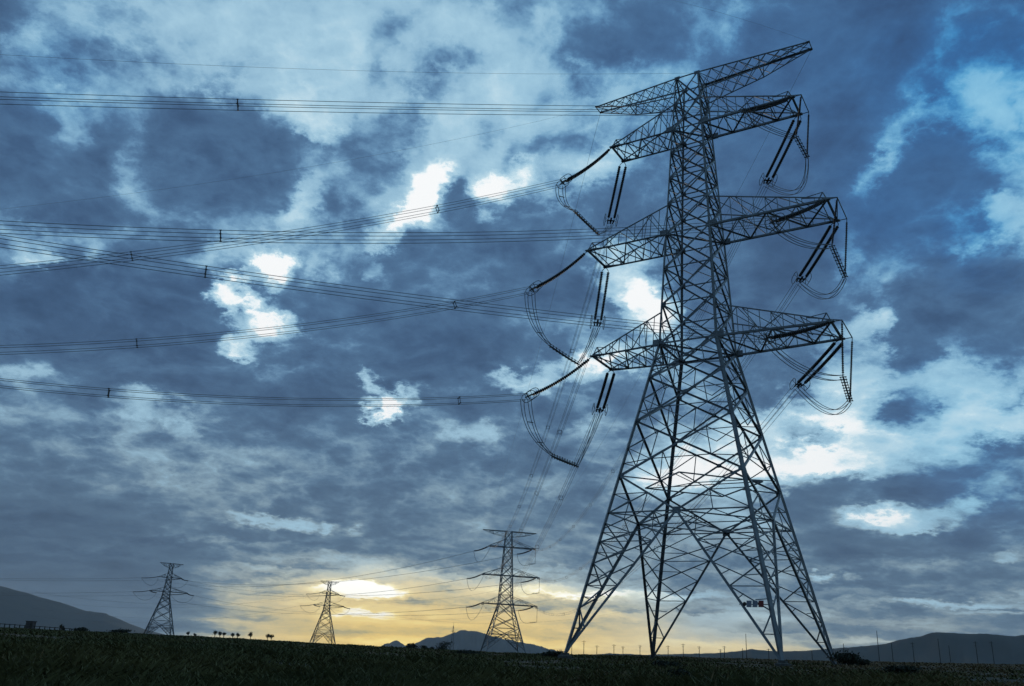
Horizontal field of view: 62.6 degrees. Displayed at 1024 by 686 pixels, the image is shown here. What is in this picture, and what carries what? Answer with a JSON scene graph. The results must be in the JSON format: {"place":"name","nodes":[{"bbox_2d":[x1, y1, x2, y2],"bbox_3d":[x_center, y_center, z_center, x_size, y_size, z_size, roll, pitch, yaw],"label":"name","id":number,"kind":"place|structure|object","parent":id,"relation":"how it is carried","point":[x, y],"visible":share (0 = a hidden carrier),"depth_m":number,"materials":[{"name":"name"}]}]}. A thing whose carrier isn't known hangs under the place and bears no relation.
{"place":"outdoors","nodes":[
{"label":"outdoors","id":0,"kind":"place"},
{"bbox_2d":[0,586,163,634],"bbox_3d":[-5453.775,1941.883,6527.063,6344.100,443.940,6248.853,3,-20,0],"label":"mountain","id":1,"kind":"structure","parent":0,"point":[20,608],"depth_m":6691.69,"materials":[{"name":"grey stone"}]},
{"bbox_2d":[383,630,556,653],"bbox_3d":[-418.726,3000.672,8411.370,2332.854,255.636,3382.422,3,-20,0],"label":"mountain","id":2,"kind":"structure","parent":0,"point":[468,640],"depth_m":8075.98,"materials":[{"name":"grey stone"}]},
{"bbox_2d":[0,627,1023,685],"bbox_3d":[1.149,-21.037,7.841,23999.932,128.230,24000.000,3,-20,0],"label":"ground","id":3,"kind":"structure","parent":0,"point":[987,678],"depth_m":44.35,"materials":[{"name":"plant"}]},
{"bbox_2d":[25,621,36,628],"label":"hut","id":4,"kind":"object","parent":3,"relation":"on","point":[32,623],"visible":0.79,"depth_m":249.46,"materials":[{"name":"black"}]},
{"bbox_2d":[0,623,71,630],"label":"wire fence","id":5,"kind":"object","parent":3,"relation":"on","point":[36,626],"visible":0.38,"depth_m":175.47,"materials":[{"name":"black metal"}]},
{"bbox_2d":[71,627,89,630],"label":"shrub","id":6,"kind":"object","parent":3,"relation":"on","point":[81,629],"visible":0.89,"depth_m":136.10,"materials":[{"name":"green plant"}]},
{"bbox_2d":[104,628,131,632],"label":"shrub","id":7,"kind":"object","parent":3,"relation":"on","point":[122,630],"visible":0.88,"depth_m":138.39,"materials":[{"name":"green plant"}]},
{"bbox_2d":[144,562,186,634],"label":"transmission tower","id":8,"kind":"structure","parent":3,"relation":"on","point":[160,602],"depth_m":441.21,"materials":[{"name":"metal"}]},
{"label":"insulator string","id":9,"kind":"object","parent":8,"relation":"attached to","visible":0},
{"bbox_2d":[193,595,517,615],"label":"conductor bundle","id":10,"kind":"object","parent":9,"relation":"hanging from","point":[377,615],"visible":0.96,"depth_m":336.21,"materials":[{"name":"metal"}]},
{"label":"insulator string","id":11,"kind":"object","parent":8,"relation":"attached to","visible":0},
{"bbox_2d":[196,582,520,595],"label":"conductor bundle","id":12,"kind":"object","parent":11,"relation":"hanging from","point":[390,594],"visible":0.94,"depth_m":338.73,"materials":[{"name":"metal"}]},
{"bbox_2d":[309,581,343,643],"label":"transmission tower","id":13,"kind":"structure","parent":3,"relation":"on","point":[324,607],"depth_m":522.63,"materials":[{"name":"metal"}]},
{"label":"insulator string","id":14,"kind":"object","parent":13,"relation":"attached to","visible":0},
{"bbox_2d":[354,609,618,623],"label":"conductor bundle","id":15,"kind":"object","parent":14,"relation":"hanging from","point":[485,623],"visible":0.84,"depth_m":526.88,"materials":[{"name":"metal"}]},
{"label":"insulator string","id":16,"kind":"object","parent":13,"relation":"attached to","visible":0},
{"bbox_2d":[36,592,308,604],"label":"conductor bundle","id":17,"kind":"object","parent":16,"relation":"hanging from","point":[171,604],"visible":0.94,"depth_m":479.46,"materials":[{"name":"metal"}]},
{"bbox_2d":[405,643,418,647],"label":"shrub","id":18,"kind":"object","parent":3,"relation":"on","point":[411,645],"visible":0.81,"depth_m":307.92,"materials":[{"name":"green plant"}]},
{"bbox_2d":[433,640,454,649],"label":"shrub","id":19,"kind":"object","parent":3,"relation":"on","point":[445,644],"visible":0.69,"depth_m":112.94,"materials":[{"name":"green plant"}]},
{"bbox_2d":[450,624,453,649],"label":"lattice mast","id":20,"kind":"object","parent":3,"relation":"on","point":[452,638],"visible":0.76,"depth_m":395.02,"materials":[{"name":"metal"}]},
{"bbox_2d":[450,649,483,653],"bbox_3d":[-3.527,24.102,65.672,2.694,0.541,2.697,3,-20,0],"label":"shrub","id":21,"kind":"object","parent":3,"relation":"on","point":[467,651],"visible":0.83,"depth_m":65.00,"materials":[{"name":"green plant"}]},
{"bbox_2d":[480,529,537,652],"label":"transmission tower","id":22,"kind":"structure","parent":3,"relation":"on","point":[512,604],"depth_m":288.48,"materials":[{"name":"metal"}]},
{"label":"insulator string","id":23,"kind":"object","parent":22,"relation":"attached to","visible":0},
{"bbox_2d":[159,597,463,613],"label":"conductor bundle","id":24,"kind":"object","parent":23,"relation":"hanging from","point":[291,613],"visible":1,"depth_m":322.58,"materials":[{"name":"metal"}]},
{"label":"insulator string","id":25,"kind":"object","parent":22,"relation":"attached to","visible":0},
{"bbox_2d":[191,579,463,596],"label":"conductor bundle","id":26,"kind":"object","parent":25,"relation":"hanging from","point":[335,595],"visible":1,"depth_m":347.82,"materials":[{"name":"metal"}]},
{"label":"insulator string","id":27,"kind":"object","parent":22,"relation":"attached to","visible":0},
{"bbox_2d":[162,551,472,586],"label":"conductor bundle","id":28,"kind":"object","parent":27,"relation":"hanging from","point":[341,578],"visible":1,"depth_m":340.56,"materials":[{"name":"metal"}]},
{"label":"insulator string","id":29,"kind":"object","parent":22,"relation":"attached to","visible":0},
{"bbox_2d":[163,554,516,584],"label":"conductor bundle","id":30,"kind":"object","parent":29,"relation":"hanging from","point":[360,579],"visible":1,"depth_m":346.34,"materials":[{"name":"metal"}]},
{"bbox_2d":[540,649,563,656],"bbox_3d":[2.882,20.759,56.240,1.862,0.661,1.605,-10,-24,32],"label":"shrub","id":31,"kind":"object","parent":3,"relation":"on","point":[554,653],"visible":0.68,"depth_m":55.96,"materials":[{"name":"green plant"}]},
{"bbox_2d":[651,659,681,667],"bbox_3d":[6.733,14.055,36.620,1.022,0.562,1.481,21,-27,-39],"label":"shrub","id":32,"kind":"object","parent":3,"relation":"on","point":[674,664],"visible":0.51,"depth_m":36.53,"materials":[{"name":"green plant"}]},
{"bbox_2d":[341,645,1023,685],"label":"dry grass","id":33,"kind":"structure","parent":3,"relation":"on","point":[949,667],"depth_m":47.77,"materials":[{"name":"brown plant"}]},
{"bbox_2d":[558,40,852,666],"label":"transmission tower","id":34,"kind":"structure","parent":3,"relation":"on","point":[660,343],"depth_m":63.41,"materials":[{"name":"metal"}]},
{"bbox_2d":[6,117,553,208],"bbox_3d":[-27.095,-13.020,60.169,72.039,30.191,0.011,10,-21,-17],"label":"earth wire","id":35,"kind":"object","parent":34,"relation":"attached to","point":[274,172],"visible":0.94,"depth_m":63.46,"materials":[{"name":"metal"}]},
{"bbox_2d":[0,54,669,73],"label":"earth wire","id":36,"kind":"object","parent":34,"relation":"attached to","point":[293,68],"visible":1,"depth_m":57.90,"materials":[{"name":"metal"}]},
{"bbox_2d":[487,116,599,520],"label":"earth wire","id":37,"kind":"object","parent":34,"relation":"attached to","point":[554,291],"visible":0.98,"depth_m":102.78,"materials":[{"name":"metal"}]},
{"bbox_2d":[522,357,591,402],"bbox_3d":[3.583,2.672,64.537,5.624,4.517,0.803,10,-21,-17],"label":"insulator string","id":38,"kind":"object","parent":34,"relation":"hanging from","point":[558,380],"visible":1,"depth_m":63.92,"materials":[{"name":"ceramic"}]},
{"bbox_2d":[0,378,526,406],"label":"conductor bundle","id":39,"kind":"object","parent":38,"relation":"hanging from","point":[108,390],"visible":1,"depth_m":56.52,"materials":[{"name":"metal"}]},
{"bbox_2d":[520,400,602,467],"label":"jumper loop","id":40,"kind":"object","parent":38,"relation":"hanging from","point":[566,461],"visible":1,"depth_m":67.13,"materials":[{"name":"metal"}]},
{"bbox_2d":[526,251,587,295],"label":"insulator string","id":41,"kind":"object","parent":34,"relation":"hanging from","point":[550,279],"visible":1,"depth_m":67.63,"materials":[{"name":"ceramic"}]},
{"bbox_2d":[0,287,527,354],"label":"conductor bundle","id":42,"kind":"object","parent":41,"relation":"hanging from","point":[251,329],"visible":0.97,"depth_m":58.07,"materials":[{"name":"metal"}]},
{"bbox_2d":[557,147,611,188],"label":"insulator string","id":43,"kind":"object","parent":34,"relation":"hanging from","point":[580,172],"visible":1,"depth_m":70.59,"materials":[{"name":"ceramic"}]},
{"bbox_2d":[0,179,561,274],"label":"conductor bundle","id":44,"kind":"object","parent":43,"relation":"hanging from","point":[131,254],"visible":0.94,"depth_m":59.64,"materials":[{"name":"metal"}]},
{"bbox_2d":[556,184,613,234],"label":"jumper loop","id":45,"kind":"object","parent":34,"relation":"hanging from","point":[588,224],"visible":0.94,"depth_m":73.95,"materials":[{"name":"metal"}]},
{"bbox_2d":[590,268,609,329],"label":"insulator string","id":46,"kind":"object","parent":34,"relation":"hanging from","point":[604,296],"visible":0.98,"depth_m":73.76,"materials":[{"name":"ceramic"}]},
{"bbox_2d":[484,326,597,578],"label":"conductor bundle","id":47,"kind":"object","parent":46,"relation":"hanging from","point":[552,448],"visible":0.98,"depth_m":99.70,"materials":[{"name":"metal"}]},
{"bbox_2d":[592,371,614,415],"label":"insulator string","id":48,"kind":"object","parent":34,"relation":"hanging from","point":[607,394],"visible":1,"depth_m":71.55,"materials":[{"name":"ceramic"}]},
{"bbox_2d":[483,411,601,609],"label":"conductor bundle","id":49,"kind":"object","parent":48,"relation":"hanging from","point":[554,509],"visible":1,"depth_m":99.90,"materials":[{"name":"metal"}]},
{"bbox_2d":[603,162,626,226],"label":"insulator string","id":50,"kind":"object","parent":34,"relation":"hanging from","point":[614,191],"visible":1,"depth_m":77.22,"materials":[{"name":"ceramic"}]},
{"bbox_2d":[491,224,611,547],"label":"conductor bundle","id":51,"kind":"object","parent":50,"relation":"hanging from","point":[563,374],"visible":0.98,"depth_m":105.19,"materials":[{"name":"metal"}]},
{"bbox_2d":[546,51,810,523],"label":"earth wire","id":52,"kind":"object","parent":34,"relation":"attached to","point":[706,252],"visible":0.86,"depth_m":88.14,"materials":[{"name":"metal"}]},
{"bbox_2d":[737,96,790,117],"bbox_3d":[19.294,-18.015,63.888,4.878,2.992,0.803,10,-21,-17],"label":"insulator string","id":53,"kind":"object","parent":34,"relation":"hanging from","point":[767,105],"visible":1,"depth_m":63.57,"materials":[{"name":"ceramic"}]},
{"bbox_2d":[0,92,743,115],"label":"conductor bundle","id":54,"kind":"object","parent":53,"relation":"hanging from","point":[237,103],"visible":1,"depth_m":51.45,"materials":[{"name":"metal"}]},
{"bbox_2d":[741,109,809,195],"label":"jumper loop","id":55,"kind":"object","parent":53,"relation":"hanging from","point":[804,151],"visible":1,"depth_m":65.59,"materials":[{"name":"metal"}]},
{"bbox_2d":[759,116,801,186],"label":"insulator string","id":56,"kind":"object","parent":34,"relation":"hanging from","point":[778,153],"visible":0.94,"depth_m":71.00,"materials":[{"name":"ceramic"}]},
{"bbox_2d":[536,183,768,550],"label":"conductor bundle","id":57,"kind":"object","parent":56,"relation":"hanging from","point":[679,348],"visible":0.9,"depth_m":96.80,"materials":[{"name":"metal"}]},
{"bbox_2d":[758,321,830,344],"bbox_3d":[18.955,-0.759,55.953,5.697,2.522,0.807,10,-21,-17],"label":"insulator string","id":58,"kind":"object","parent":34,"relation":"hanging from","point":[791,333],"visible":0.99,"depth_m":55.54,"materials":[{"name":"ceramic"}]},
{"bbox_2d":[0,235,766,342],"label":"conductor bundle","id":59,"kind":"object","parent":58,"relation":"hanging from","point":[205,269],"visible":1,"depth_m":46.22,"materials":[{"name":"metal"}]},
{"bbox_2d":[764,199,826,228],"bbox_3d":[20.041,-9.162,58.993,5.226,3.338,0.803,10,-21,-17],"label":"insulator string","id":60,"kind":"object","parent":34,"relation":"hanging from","point":[796,213],"visible":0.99,"depth_m":58.59,"materials":[{"name":"ceramic"}]},
{"bbox_2d":[0,217,773,243],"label":"conductor bundle","id":61,"kind":"object","parent":60,"relation":"hanging from","point":[220,233],"visible":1,"depth_m":46.73,"materials":[{"name":"metal"}]},
{"bbox_2d":[795,95,801,135],"bbox_3d":[22.008,-17.449,64.714,0.165,3.165,1.125,8,-21,-13],"label":"jumper insulator","id":62,"kind":"object","parent":34,"relation":"hanging from","point":[798,116],"visible":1,"depth_m":64.67,"materials":[{"name":"ceramic"}]},
{"bbox_2d":[806,112,809,152],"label":"jumper insulator","id":63,"kind":"object","parent":34,"relation":"hanging from","point":[808,119],"visible":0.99,"depth_m":66.59,"materials":[{"name":"ceramic"}]},
{"bbox_2d":[791,222,838,284],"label":"insulator string","id":64,"kind":"object","parent":34,"relation":"hanging from","point":[813,255],"visible":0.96,"depth_m":66.66,"materials":[{"name":"ceramic"}]},
{"bbox_2d":[540,281,801,581],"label":"conductor bundle","id":65,"kind":"object","parent":64,"relation":"hanging from","point":[701,421],"visible":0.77,"depth_m":92.73,"materials":[{"name":"metal"}]},
{"bbox_2d":[790,341,841,390],"bbox_3d":[23.233,1.779,63.927,1.205,1.275,8.700,4,-20,-2],"label":"insulator string","id":66,"kind":"object","parent":34,"relation":"hanging from","point":[819,360],"visible":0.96,"depth_m":63.72,"materials":[{"name":"ceramic"}]},
{"bbox_2d":[537,384,799,615],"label":"conductor bundle","id":67,"kind":"object","parent":66,"relation":"hanging from","point":[708,487],"visible":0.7,"depth_m":87.53,"materials":[{"name":"metal"}]},
{"bbox_2d":[831,197,837,244],"bbox_3d":[22.897,-8.620,59.816,0.161,3.452,1.006,10,-22,-18],"label":"jumper insulator","id":68,"kind":"object","parent":34,"relation":"hanging from","point":[834,222],"visible":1,"depth_m":59.77,"materials":[{"name":"ceramic"}]},
{"bbox_2d":[769,219,847,298],"bbox_3d":[22.535,-6.223,62.762,4.294,3.326,13.816,-7,-23,25],"label":"jumper loop","id":69,"kind":"object","parent":68,"relation":"hanging from","point":[840,267],"visible":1,"depth_m":60.70,"materials":[{"name":"metal"}]},
{"bbox_2d":[841,323,843,372],"bbox_3d":[22.127,0.354,56.432,0.168,3.900,0.590,6,-21,-8],"label":"jumper insulator","id":70,"kind":"object","parent":34,"relation":"hanging from","point":[842,350],"visible":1,"depth_m":56.39,"materials":[{"name":"ceramic"}]},
{"bbox_2d":[762,335,852,414],"bbox_3d":[21.619,2.472,60.043,4.689,4.020,15.022,-7,-23,25],"label":"jumper loop","id":71,"kind":"object","parent":70,"relation":"hanging from","point":[846,387],"visible":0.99,"depth_m":55.99,"materials":[{"name":"metal"}]},
{"bbox_2d":[844,219,847,274],"bbox_3d":[24.768,-7.064,62.508,0.170,4.293,1.136,5,-20,-4],"label":"jumper insulator","id":72,"kind":"object","parent":34,"relation":"hanging from","point":[846,232],"visible":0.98,"depth_m":62.49,"materials":[{"name":"ceramic"}]},
{"bbox_2d":[849,338,852,399],"bbox_3d":[23.845,1.831,59.262,0.159,4.517,0.774,12,-22,-23],"label":"jumper insulator","id":73,"kind":"object","parent":34,"relation":"hanging from","point":[851,360],"visible":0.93,"depth_m":59.26,"materials":[{"name":"ceramic"}]},
{"bbox_2d":[827,649,866,664],"bbox_3d":[20.293,19.044,51.045,2.230,1.042,1.909,3,-20,0],"label":"shrub","id":74,"kind":"object","parent":3,"relation":"on","point":[848,658],"visible":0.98,"depth_m":50.70,"materials":[{"name":"green plant"}]},
{"bbox_2d":[856,659,871,665],"bbox_3d":[21.622,19.866,52.339,1.146,0.599,1.776,18,-25,-35],"label":"shrub","id":75,"kind":"object","parent":3,"relation":"on","point":[862,662],"visible":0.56,"depth_m":51.98,"materials":[{"name":"green plant"}]},
{"bbox_2d":[883,664,921,673],"bbox_3d":[15.824,13.316,34.205,1.268,0.570,1.941,3,-20,0],"label":"shrub","id":76,"kind":"object","parent":3,"relation":"on","point":[904,668],"visible":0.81,"depth_m":34.15,"materials":[{"name":"green plant"}]},
{"bbox_2d":[0,0,1023,654],"label":"sky","id":77,"kind":"structure","parent":0,"point":[905,505],"materials":[{"name":"blue"}]},
{"bbox_2d":[525,293,599,365],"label":"jumper loop","id":78,"kind":"object","parent":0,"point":[567,356],"visible":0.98,"depth_m":70.56,"materials":[{"name":"metal"}]},
{"bbox_2d":[594,632,1023,664],"bbox_3d":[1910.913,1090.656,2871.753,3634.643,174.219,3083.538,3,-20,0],"label":"hills","id":79,"kind":"structure","parent":0,"point":[962,648],"depth_m":2888.86,"materials":[{"name":"grey"}]}
]}

